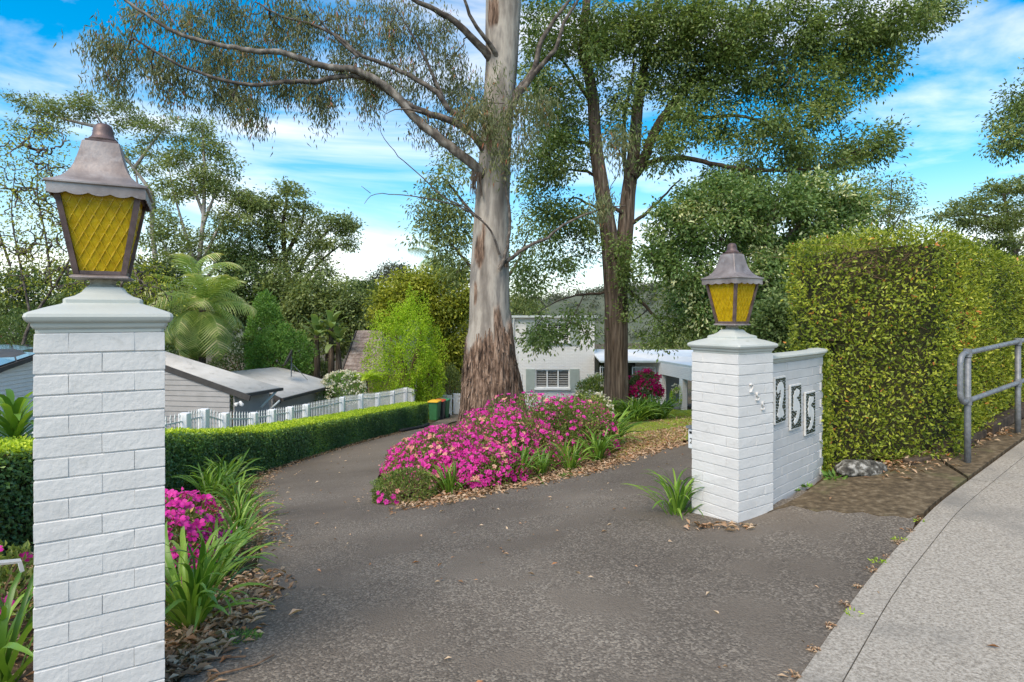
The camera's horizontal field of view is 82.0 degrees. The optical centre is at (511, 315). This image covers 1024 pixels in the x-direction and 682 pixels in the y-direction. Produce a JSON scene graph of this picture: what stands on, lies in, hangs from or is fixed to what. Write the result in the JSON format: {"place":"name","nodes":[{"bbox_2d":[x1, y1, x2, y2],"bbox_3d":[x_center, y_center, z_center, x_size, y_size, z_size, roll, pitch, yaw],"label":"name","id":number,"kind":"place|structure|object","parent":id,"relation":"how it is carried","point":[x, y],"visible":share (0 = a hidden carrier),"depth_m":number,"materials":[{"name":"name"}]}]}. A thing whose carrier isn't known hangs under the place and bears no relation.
{"place":"outdoors","nodes":[
{"label":"outdoors","id":0,"kind":"place"},
{"bbox_2d":[164,307,432,353],"bbox_3d":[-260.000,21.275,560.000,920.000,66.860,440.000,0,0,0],"label":"hill","id":1,"kind":"structure","parent":0,"point":[239,334],"depth_m":426.48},
{"bbox_2d":[0,342,1023,681],"bbox_3d":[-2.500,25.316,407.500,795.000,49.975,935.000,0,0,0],"label":"ground","id":2,"kind":"structure","parent":0,"point":[174,632],"depth_m":6.60,"materials":[{"name":"soil"}]},
{"bbox_2d":[0,564,33,681],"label":"agapanthus","id":3,"kind":"object","parent":2,"relation":"on","point":[7,661],"visible":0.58,"depth_m":3.01,"materials":[{"name":"green plant"}]},
{"bbox_2d":[0,389,33,440],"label":"cordyline","id":4,"kind":"object","parent":2,"relation":"on","point":[15,418],"visible":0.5,"depth_m":6.95,"materials":[{"name":"green plant"}]},
{"bbox_2d":[0,344,34,436],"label":"house","id":5,"kind":"structure","parent":2,"relation":"on","point":[16,370],"depth_m":16.25,"materials":[{"name":"grey"}]},
{"bbox_2d":[0,539,34,652],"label":"azalea","id":6,"kind":"object","parent":2,"relation":"on","point":[25,555],"visible":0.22,"depth_m":3.65,"materials":[{"name":"green plant"}]},
{"bbox_2d":[0,308,35,345],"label":"shrub","id":7,"kind":"object","parent":2,"relation":"on","point":[18,322],"visible":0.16,"depth_m":27.27,"materials":[{"name":"green plant"}]},
{"bbox_2d":[0,109,188,343],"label":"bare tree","id":8,"kind":"object","parent":2,"relation":"on","point":[20,251],"visible":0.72,"depth_m":21.92,"materials":[{"name":"green plant"}]},
{"bbox_2d":[22,287,172,681],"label":"gate pillar","id":9,"kind":"structure","parent":2,"relation":"on","point":[99,479],"depth_m":2.51,"materials":[{"name":"brick"}]},
{"bbox_2d":[43,123,153,286],"bbox_3d":[-1.878,-0.504,2.705,0.374,0.758,0.374,0,0,-28],"label":"lantern","id":10,"kind":"object","parent":9,"relation":"on","point":[101,196],"visible":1,"depth_m":2.61,"materials":[{"name":"glass"}]},
{"bbox_2d":[0,86,206,259],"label":"gum tree","id":11,"kind":"object","parent":2,"relation":"on","point":[59,112],"visible":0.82,"depth_m":45.79,"materials":[{"name":"green plant"}]},
{"bbox_2d":[0,250,212,336],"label":"bushy tree","id":12,"kind":"object","parent":2,"relation":"on","point":[6,308],"visible":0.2,"depth_m":36.89,"materials":[{"name":"green plant"}]},
{"bbox_2d":[24,487,236,622],"bbox_3d":[-2.794,1.747,4.477,1.186,0.763,1.569,0,0,21],"label":"azalea","id":13,"kind":"object","parent":2,"relation":"on","point":[179,516],"visible":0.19,"depth_m":4.57,"materials":[{"name":"pink plant"}]},
{"bbox_2d":[2,487,263,681],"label":"leaf litter","id":14,"kind":"object","parent":2,"relation":"on","point":[166,640],"visible":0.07,"depth_m":3.73,"materials":[{"name":"plant"}]},
{"bbox_2d":[136,253,248,359],"bbox_3d":[-15.796,1.423,28.951,4.994,9.230,4.834,0,0,0],"label":"palm tree","id":15,"kind":"object","parent":2,"relation":"on","point":[191,264],"visible":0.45,"depth_m":28.87,"materials":[{"name":"green plant"}]},
{"bbox_2d":[148,273,256,363],"bbox_3d":[-14.147,1.865,26.905,4.366,7.789,4.412,0,0,0],"label":"palm tree","id":16,"kind":"object","parent":2,"relation":"on","point":[204,327],"visible":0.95,"depth_m":26.35,"materials":[{"name":"green plant"}]},
{"bbox_2d":[0,387,414,435],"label":"picket fence","id":17,"kind":"object","parent":2,"relation":"on","point":[203,417],"visible":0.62,"depth_m":15.49,"materials":[{"name":"paint"}]},
{"bbox_2d":[138,112,278,277],"bbox_3d":[-20.879,-3.510,39.929,9.977,20.670,4.426,0,0,0],"label":"gum tree","id":18,"kind":"object","parent":2,"relation":"on","point":[204,183],"visible":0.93,"depth_m":39.65,"materials":[{"name":"green plant"}]},
{"bbox_2d":[168,461,259,506],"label":"agapanthus","id":19,"kind":"object","parent":2,"relation":"on","point":[207,483],"visible":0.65,"depth_m":8.18,"materials":[{"name":"green plant"}]},
{"bbox_2d":[0,401,429,558],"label":"hedge","id":20,"kind":"object","parent":2,"relation":"on","point":[275,444],"visible":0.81,"depth_m":10.98,"materials":[{"name":"green plant"}]},
{"bbox_2d":[165,516,278,632],"bbox_3d":[-1.971,1.596,3.549,1.151,0.609,1.211,0,0,-28],"label":"agapanthus","id":21,"kind":"object","parent":2,"relation":"on","point":[194,600],"visible":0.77,"depth_m":3.58,"materials":[{"name":"green plant"}]},
{"bbox_2d":[180,448,266,492],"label":"agapanthus","id":22,"kind":"object","parent":2,"relation":"on","point":[239,463],"visible":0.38,"depth_m":9.29,"materials":[{"name":"green plant"}]},
{"bbox_2d":[169,518,285,584],"bbox_3d":[-2.349,1.794,4.472,0.872,0.463,0.912,0,0,36],"label":"agapanthus","id":23,"kind":"object","parent":2,"relation":"on","point":[234,545],"visible":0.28,"depth_m":4.55,"materials":[{"name":"green plant"}]},
{"bbox_2d":[164,566,300,681],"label":"leaf litter","id":24,"kind":"object","parent":2,"relation":"on","point":[198,642],"visible":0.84,"depth_m":3.42,"materials":[{"name":"plant"}]},
{"bbox_2d":[202,470,266,504],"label":"agapanthus","id":25,"kind":"object","parent":2,"relation":"on","point":[233,491],"visible":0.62,"depth_m":8.15,"materials":[{"name":"green plant"}]},
{"bbox_2d":[192,495,284,551],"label":"agapanthus","id":26,"kind":"object","parent":2,"relation":"on","point":[249,521],"visible":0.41,"depth_m":5.49,"materials":[{"name":"green plant"}]},
{"bbox_2d":[200,477,283,522],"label":"agapanthus","id":27,"kind":"object","parent":2,"relation":"on","point":[231,510],"visible":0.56,"depth_m":6.73,"materials":[{"name":"green plant"}]},
{"bbox_2d":[206,334,278,409],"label":"shrub","id":28,"kind":"object","parent":2,"relation":"on","point":[229,354],"visible":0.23,"depth_m":32.31,"materials":[{"name":"green plant"}]},
{"bbox_2d":[164,351,337,428],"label":"house","id":29,"kind":"structure","parent":2,"relation":"on","point":[191,384],"depth_m":22.06,"materials":[{"name":"wood"}]},
{"bbox_2d":[202,233,304,336],"bbox_3d":[-17.770,0.542,40.132,8.239,12.359,5.224,0,0,0],"label":"bushy tree","id":30,"kind":"object","parent":2,"relation":"on","point":[248,264],"visible":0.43,"depth_m":39.24,"materials":[{"name":"green plant"}]},
{"bbox_2d":[242,288,288,368],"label":"shrub","id":31,"kind":"object","parent":2,"relation":"on","point":[267,302],"visible":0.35,"depth_m":33.46,"materials":[{"name":"green plant"}]},
{"bbox_2d":[243,320,318,374],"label":"shrub","id":32,"kind":"object","parent":2,"relation":"on","point":[277,340],"visible":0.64,"depth_m":30.34,"materials":[{"name":"green plant"}]},
{"bbox_2d":[226,176,367,368],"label":"spreading tree","id":33,"kind":"object","parent":2,"relation":"on","point":[287,191],"visible":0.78,"depth_m":41.49,"materials":[{"name":"green plant"}]},
{"bbox_2d":[295,347,334,411],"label":"shrub","id":34,"kind":"object","parent":2,"relation":"on","point":[325,370],"visible":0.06,"depth_m":34.42,"materials":[{"name":"green plant"}]},
{"bbox_2d":[252,259,379,406],"bbox_3d":[-12.534,1.381,38.888,9.099,10.281,5.671,0,0,0],"label":"bushy tree","id":35,"kind":"object","parent":2,"relation":"on","point":[305,297],"visible":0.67,"depth_m":38.19,"materials":[{"name":"green plant"}]},
{"bbox_2d":[296,314,338,377],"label":"strelitzia","id":36,"kind":"object","parent":2,"relation":"on","point":[316,329],"visible":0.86,"depth_m":33.36,"materials":[{"name":"green plant"}]},
{"bbox_2d":[230,431,408,552],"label":"leaf litter","id":37,"kind":"object","parent":2,"relation":"on","point":[271,507],"visible":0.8,"depth_m":8.20,"materials":[{"name":"plant"}]},
{"bbox_2d":[305,305,351,380],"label":"strelitzia","id":38,"kind":"object","parent":2,"relation":"on","point":[331,319],"visible":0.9,"depth_m":33.36,"materials":[{"name":"green plant"}]},
{"bbox_2d":[315,323,359,389],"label":"strelitzia","id":39,"kind":"object","parent":2,"relation":"on","point":[338,331],"visible":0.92,"depth_m":33.35,"materials":[{"name":"green plant"}]},
{"bbox_2d":[314,369,368,414],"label":"shrub","id":40,"kind":"object","parent":2,"relation":"on","point":[359,385],"visible":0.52,"depth_m":28.59,"materials":[{"name":"white plant"}]},
{"bbox_2d":[53,0,643,439],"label":"gum tree","id":41,"kind":"object","parent":2,"relation":"on","point":[489,368],"visible":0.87,"depth_m":14.71,"materials":[{"name":"green plant"}]},
{"bbox_2d":[342,276,398,338],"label":"bushy tree","id":42,"kind":"object","parent":2,"relation":"on","point":[364,284],"visible":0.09,"depth_m":51.52,"materials":[{"name":"green plant"}]},
{"bbox_2d":[341,330,407,408],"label":"house","id":43,"kind":"structure","parent":2,"relation":"on","point":[353,360],"depth_m":33.39,"materials":[{"name":"ceramic"}]},
{"bbox_2d":[352,259,414,369],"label":"gum","id":44,"kind":"object","parent":2,"relation":"on","point":[386,267],"visible":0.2,"depth_m":74.19,"materials":[{"name":"green plant"}]},
{"bbox_2d":[369,464,438,504],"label":"azalea","id":45,"kind":"object","parent":2,"relation":"on","point":[378,494],"visible":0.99,"depth_m":7.17,"materials":[{"name":"green plant"}]},
{"bbox_2d":[360,281,449,418],"bbox_3d":[-5.588,2.413,30.963,4.742,8.459,3.717,0,0,0],"label":"shrub","id":46,"kind":"object","parent":2,"relation":"on","point":[406,311],"visible":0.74,"depth_m":30.54,"materials":[{"name":"green plant"}]},
{"bbox_2d":[358,260,469,400],"bbox_3d":[-5.169,1.320,36.065,8.298,9.497,5.044,0,0,0],"label":"bushy tree","id":47,"kind":"object","parent":2,"relation":"on","point":[448,312],"visible":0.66,"depth_m":35.10,"materials":[{"name":"green plant"}]},
{"bbox_2d":[414,323,442,412],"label":"shrub","id":48,"kind":"object","parent":2,"relation":"on","point":[432,379],"visible":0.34,"depth_m":31.36,"materials":[{"name":"green plant"}]},
{"bbox_2d":[408,240,458,393],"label":"tree","id":49,"kind":"object","parent":2,"relation":"on","point":[421,263],"visible":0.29,"depth_m":44.99,"materials":[{"name":"green plant"}]},
{"bbox_2d":[378,423,518,490],"bbox_3d":[-0.898,2.012,8.558,2.091,0.912,1.936,0,0,0],"label":"azalea","id":50,"kind":"object","parent":2,"relation":"on","point":[400,456],"visible":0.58,"depth_m":8.15,"materials":[{"name":"pink plant"}]},
{"bbox_2d":[438,363,461,413],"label":"shrub","id":51,"kind":"object","parent":2,"relation":"on","point":[455,375],"visible":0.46,"depth_m":33.39,"materials":[{"name":"green plant"}]},
{"bbox_2d":[418,454,486,492],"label":"agapanthus","id":52,"kind":"object","parent":2,"relation":"on","point":[448,484],"visible":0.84,"depth_m":7.55,"materials":[{"name":"green plant"}]},
{"bbox_2d":[395,133,556,313],"bbox_3d":[-1.495,-1.752,26.089,7.292,12.830,3.531,0,0,0],"label":"gum tree","id":53,"kind":"object","parent":2,"relation":"on","point":[449,238],"visible":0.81,"depth_m":25.76,"materials":[{"name":"green plant"}]},
{"bbox_2d":[434,444,532,489],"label":"azalea","id":54,"kind":"object","parent":2,"relation":"on","point":[474,467],"visible":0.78,"depth_m":7.71,"materials":[{"name":"pink plant"}]},
{"bbox_2d":[430,403,568,474],"bbox_3d":[-0.221,1.957,9.235,2.214,1.143,1.960,0,0,0],"label":"azalea","id":55,"kind":"object","parent":2,"relation":"on","point":[509,429],"visible":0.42,"depth_m":8.95,"materials":[{"name":"pink plant"}]},
{"bbox_2d":[490,438,556,483],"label":"agapanthus","id":56,"kind":"object","parent":2,"relation":"on","point":[525,458],"visible":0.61,"depth_m":7.97,"materials":[{"name":"green plant"}]},
{"bbox_2d":[509,288,550,315],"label":"scrub tree","id":57,"kind":"object","parent":2,"relation":"on","point":[513,311],"visible":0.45,"depth_m":49.76,"materials":[{"name":"green plant"}]},
{"bbox_2d":[473,390,599,460],"bbox_3d":[0.372,2.010,10.621,2.601,1.303,2.307,0,0,0],"label":"azalea","id":58,"kind":"object","parent":2,"relation":"on","point":[533,396],"visible":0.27,"depth_m":10.35,"materials":[{"name":"pink plant"}]},
{"bbox_2d":[517,445,569,476],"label":"agapanthus","id":59,"kind":"object","parent":2,"relation":"on","point":[542,470],"visible":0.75,"depth_m":8.33,"materials":[{"name":"green plant"}]},
{"bbox_2d":[517,392,620,461],"bbox_3d":[0.929,1.973,10.370,2.025,1.214,1.960,0,0,0],"label":"azalea","id":60,"kind":"object","parent":2,"relation":"on","point":[589,407],"visible":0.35,"depth_m":10.11,"materials":[{"name":"pink plant"}]},
{"bbox_2d":[545,437,598,471],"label":"agapanthus","id":61,"kind":"object","parent":2,"relation":"on","point":[573,463],"visible":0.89,"depth_m":8.57,"materials":[{"name":"green plant"}]},
{"bbox_2d":[575,372,603,410],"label":"azalea","id":62,"kind":"object","parent":2,"relation":"on","point":[586,384],"visible":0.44,"depth_m":21.40,"materials":[{"name":"green plant"}]},
{"bbox_2d":[564,391,616,419],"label":"azalea","id":63,"kind":"object","parent":2,"relation":"on","point":[594,398],"visible":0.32,"depth_m":14.41,"materials":[{"name":"green plant"}]},
{"bbox_2d":[568,425,628,462],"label":"agapanthus","id":64,"kind":"object","parent":2,"relation":"on","point":[600,449],"visible":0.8,"depth_m":9.32,"materials":[{"name":"green plant"}]},
{"bbox_2d":[511,316,692,409],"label":"house","id":65,"kind":"structure","parent":2,"relation":"on","point":[566,370],"depth_m":33.00,"materials":[{"name":"metal"}]},
{"bbox_2d":[535,370,570,389],"bbox_3d":[2.267,3.597,33.065,2.014,1.139,0.410,0,0,0],"label":"window","id":66,"kind":"structure","parent":65,"relation":"in","point":[545,379],"depth_m":33.25,"materials":[{"name":"white glass"}]},
{"bbox_2d":[568,407,641,446],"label":"agapanthus","id":67,"kind":"object","parent":2,"relation":"on","point":[618,425],"visible":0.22,"depth_m":10.69,"materials":[{"name":"green plant"}]},
{"bbox_2d":[613,394,661,421],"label":"agapanthus","id":68,"kind":"object","parent":2,"relation":"on","point":[634,407],"visible":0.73,"depth_m":19.34,"materials":[{"name":"green plant"}]},
{"bbox_2d":[628,368,664,402],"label":"azalea","id":69,"kind":"object","parent":2,"relation":"on","point":[638,381],"visible":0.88,"depth_m":21.54,"materials":[{"name":"pink plant"}]},
{"bbox_2d":[632,395,678,419],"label":"agapanthus","id":70,"kind":"object","parent":2,"relation":"on","point":[657,416],"visible":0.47,"depth_m":20.11,"materials":[{"name":"green plant"}]},
{"bbox_2d":[643,394,686,418],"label":"agapanthus","id":71,"kind":"object","parent":2,"relation":"on","point":[667,405],"visible":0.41,"depth_m":20.39,"materials":[{"name":"green plant"}]},
{"bbox_2d":[628,319,704,349],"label":"scrub tree","id":72,"kind":"object","parent":2,"relation":"on","point":[685,346],"visible":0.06,"depth_m":47.49,"materials":[{"name":"green plant"}]},
{"bbox_2d":[687,329,777,522],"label":"gate pillar","id":73,"kind":"structure","parent":2,"relation":"on","point":[732,421],"depth_m":4.97,"materials":[{"name":"brick"}]},
{"bbox_2d":[701,243,763,329],"bbox_3d":[1.920,-0.255,5.140,0.374,0.758,0.374,0,0,-33],"label":"lantern","id":74,"kind":"object","parent":73,"relation":"on","point":[732,282],"visible":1,"depth_m":5.07,"materials":[{"name":"glass"}]},
{"bbox_2d":[625,161,893,348],"bbox_3d":[7.215,-0.818,17.459,7.737,7.674,3.682,0,0,0],"label":"bushy tree","id":75,"kind":"object","parent":2,"relation":"on","point":[751,218],"visible":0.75,"depth_m":16.94,"materials":[{"name":"green plant"}]},
{"bbox_2d":[738,279,805,352],"bbox_3d":[4.681,0.692,10.526,1.808,3.039,1.422,0,0,0],"label":"camellia","id":76,"kind":"object","parent":2,"relation":"on","point":[774,319],"visible":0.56,"depth_m":10.27,"materials":[{"name":"green plant"}]},
{"bbox_2d":[772,348,827,504],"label":"garden wall","id":77,"kind":"structure","parent":2,"relation":"on","point":[797,462],"depth_m":5.61,"materials":[{"name":"brick"}]},
{"bbox_2d":[773,375,785,424],"bbox_3d":[2.401,0.755,5.280,0.250,0.420,0.026,0,0,-45],"label":"number plaque","id":78,"kind":"object","parent":77,"relation":"attached to","point":[779,399],"visible":1,"depth_m":5.24,"materials":[{"name":"ceramic"}]},
{"bbox_2d":[789,383,800,430],"bbox_3d":[2.656,0.852,5.519,0.250,0.420,0.026,0,0,-43],"label":"number plaque","id":79,"kind":"object","parent":77,"relation":"attached to","point":[794,406],"visible":1,"depth_m":5.49,"materials":[{"name":"ceramic"}]},
{"bbox_2d":[804,390,814,435],"bbox_3d":[2.912,0.950,5.758,0.250,0.420,0.026,0,0,-43],"label":"number plaque","id":80,"kind":"object","parent":77,"relation":"attached to","point":[809,412],"visible":1,"depth_m":5.72,"materials":[{"name":"ceramic"}]},
{"bbox_2d":[841,170,929,240],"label":"slender tree","id":81,"kind":"object","parent":2,"relation":"on","point":[892,209],"visible":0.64,"depth_m":33.64,"materials":[{"name":"green plant"}]},
{"bbox_2d":[767,419,1023,521],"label":"apron","id":82,"kind":"object","parent":2,"relation":"attached to","point":[921,494],"visible":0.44,"depth_m":5.45,"materials":[{"name":"soil"}]},
{"bbox_2d":[834,459,887,476],"bbox_3d":[3.527,1.549,5.951,0.564,0.183,0.275,0,0,-12],"label":"rock","id":83,"kind":"object","parent":82,"relation":"on","point":[850,468],"visible":0.84,"depth_m":5.85,"materials":[{"name":"stone"}]},
{"bbox_2d":[903,453,938,464],"bbox_3d":[4.300,1.514,6.190,0.424,0.070,0.100,-4,1,-19],"label":"timber sleeper","id":84,"kind":"object","parent":82,"relation":"on","point":[913,459],"visible":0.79,"depth_m":6.14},
{"bbox_2d":[878,426,1021,472],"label":"leaf litter","id":85,"kind":"object","parent":82,"relation":"on","point":[886,462],"visible":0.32,"depth_m":6.39,"materials":[{"name":"plant"}]},
{"bbox_2d":[931,429,986,454],"bbox_3d":[5.085,1.432,6.680,1.107,0.130,0.140,-4,2,-33],"label":"timber sleeper","id":86,"kind":"object","parent":82,"relation":"on","point":[979,434],"visible":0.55,"depth_m":6.56,"materials":[{"name":"wood"}]},
{"bbox_2d":[979,401,1023,433],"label":"timber sleeper","id":87,"kind":"object","parent":82,"relation":"on","point":[1004,419],"visible":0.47,"depth_m":7.34,"materials":[{"name":"wood"}]},
{"bbox_2d":[775,218,1023,477],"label":"hedge","id":88,"kind":"object","parent":2,"relation":"on","point":[895,327],"visible":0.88,"depth_m":6.53,"materials":[{"name":"green plant"}]},
{"bbox_2d":[796,440,1023,681],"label":"footpath","id":89,"kind":"structure","parent":2,"relation":"attached to","point":[946,602],"depth_m":3.38,"materials":[{"name":"concrete"}]},
{"bbox_2d":[913,174,1023,260],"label":"layered tree","id":90,"kind":"object","parent":2,"relation":"on","point":[1012,244],"visible":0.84,"depth_m":25.61,"materials":[{"name":"green plant"}]},
{"bbox_2d":[957,338,1023,462],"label":"handrail","id":91,"kind":"object","parent":2,"relation":"on","point":[965,399],"visible":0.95,"depth_m":6.01,"materials":[{"name":"metal"}]},
{"bbox_2d":[973,57,1023,167],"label":"street tree","id":92,"kind":"object","parent":2,"relation":"on","point":[1012,143],"visible":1,"depth_m":19.96,"materials":[{"name":"green plant"}]},
{"bbox_2d":[0,0,1023,304],"label":"sky","id":93,"kind":"structure","parent":0,"point":[955,74],"materials":[{"name":"blue"}]},
{"bbox_2d":[180,414,916,681],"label":"driveway","id":94,"kind":"structure","parent":0,"point":[391,612],"depth_m":3.87,"materials":[{"name":"asphalt"}]},
{"bbox_2d":[217,627,262,645],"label":"weed","id":95,"kind":"object","parent":94,"relation":"on","point":[248,633],"visible":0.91,"depth_m":3.32,"materials":[{"name":"green plant"}]},
{"bbox_2d":[427,399,441,419],"bbox_3d":[-3.737,4.570,28.523,0.540,0.995,0.707,0,0,12],"label":"wheelie bin","id":96,"kind":"object","parent":94,"relation":"on","point":[434,408],"visible":1,"depth_m":28.26,"materials":[{"name":"green plastic"}]},
{"bbox_2d":[436,393,460,414],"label":"side gate","id":97,"kind":"structure","parent":94,"relation":"on","point":[456,403],"depth_m":32.78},
{"bbox_2d":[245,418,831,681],"bbox_3d":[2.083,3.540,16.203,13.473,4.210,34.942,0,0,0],"label":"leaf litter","id":98,"kind":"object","parent":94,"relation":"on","point":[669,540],"visible":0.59,"depth_m":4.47,"materials":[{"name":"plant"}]},
{"bbox_2d":[626,468,702,519],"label":"agapanthus","id":99,"kind":"object","parent":94,"relation":"on","point":[678,503],"visible":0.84,"depth_m":5.20,"materials":[{"name":"green plant"}]},
{"bbox_2d":[684,519,756,530],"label":"leaf litter","id":100,"kind":"object","parent":94,"relation":"on","point":[724,523],"visible":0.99,"depth_m":4.74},
{"bbox_2d":[783,516,921,677],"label":"leaf litter","id":101,"kind":"object","parent":94,"relation":"on","point":[843,603],"visible":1,"depth_m":3.37,"materials":[{"name":"plant"}]},
{"bbox_2d":[450,288,702,343],"bbox_3d":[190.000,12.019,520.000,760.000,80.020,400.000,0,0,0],"label":"hill","id":102,"kind":"structure","parent":0,"point":[555,306],"depth_m":444.10,"materials":[{"name":"plant"}]},
{"bbox_2d":[426,281,793,341],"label":"distant forest","id":103,"kind":"object","parent":102,"relation":"on","point":[597,289],"visible":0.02,"depth_m":464.74,"materials":[{"name":"plant"}]},
{"bbox_2d":[544,415,691,457],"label":"lawn","id":104,"kind":"structure","parent":0,"point":[664,426],"depth_m":15.48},
{"bbox_2d":[383,431,687,513],"bbox_3d":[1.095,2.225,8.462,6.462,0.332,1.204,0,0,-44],"label":"leaf litter","id":105,"kind":"object","parent":104,"relation":"on","point":[652,450],"visible":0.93,"depth_m":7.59,"materials":[{"name":"plant"}]},
{"bbox_2d":[588,405,651,441],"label":"agapanthus","id":106,"kind":"object","parent":104,"relation":"on","point":[622,425],"visible":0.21,"depth_m":11.46,"materials":[{"name":"green plant"}]},
{"bbox_2d":[615,425,688,458],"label":"leaf litter","id":107,"kind":"object","parent":104,"relation":"on","point":[676,429],"visible":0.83,"depth_m":12.03,"materials":[{"name":"plant"}]},
{"bbox_2d":[509,0,988,419],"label":"twin trunk tree","id":108,"kind":"object","parent":104,"relation":"on","point":[722,52],"visible":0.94,"depth_m":20.02,"materials":[{"name":"green plant"}]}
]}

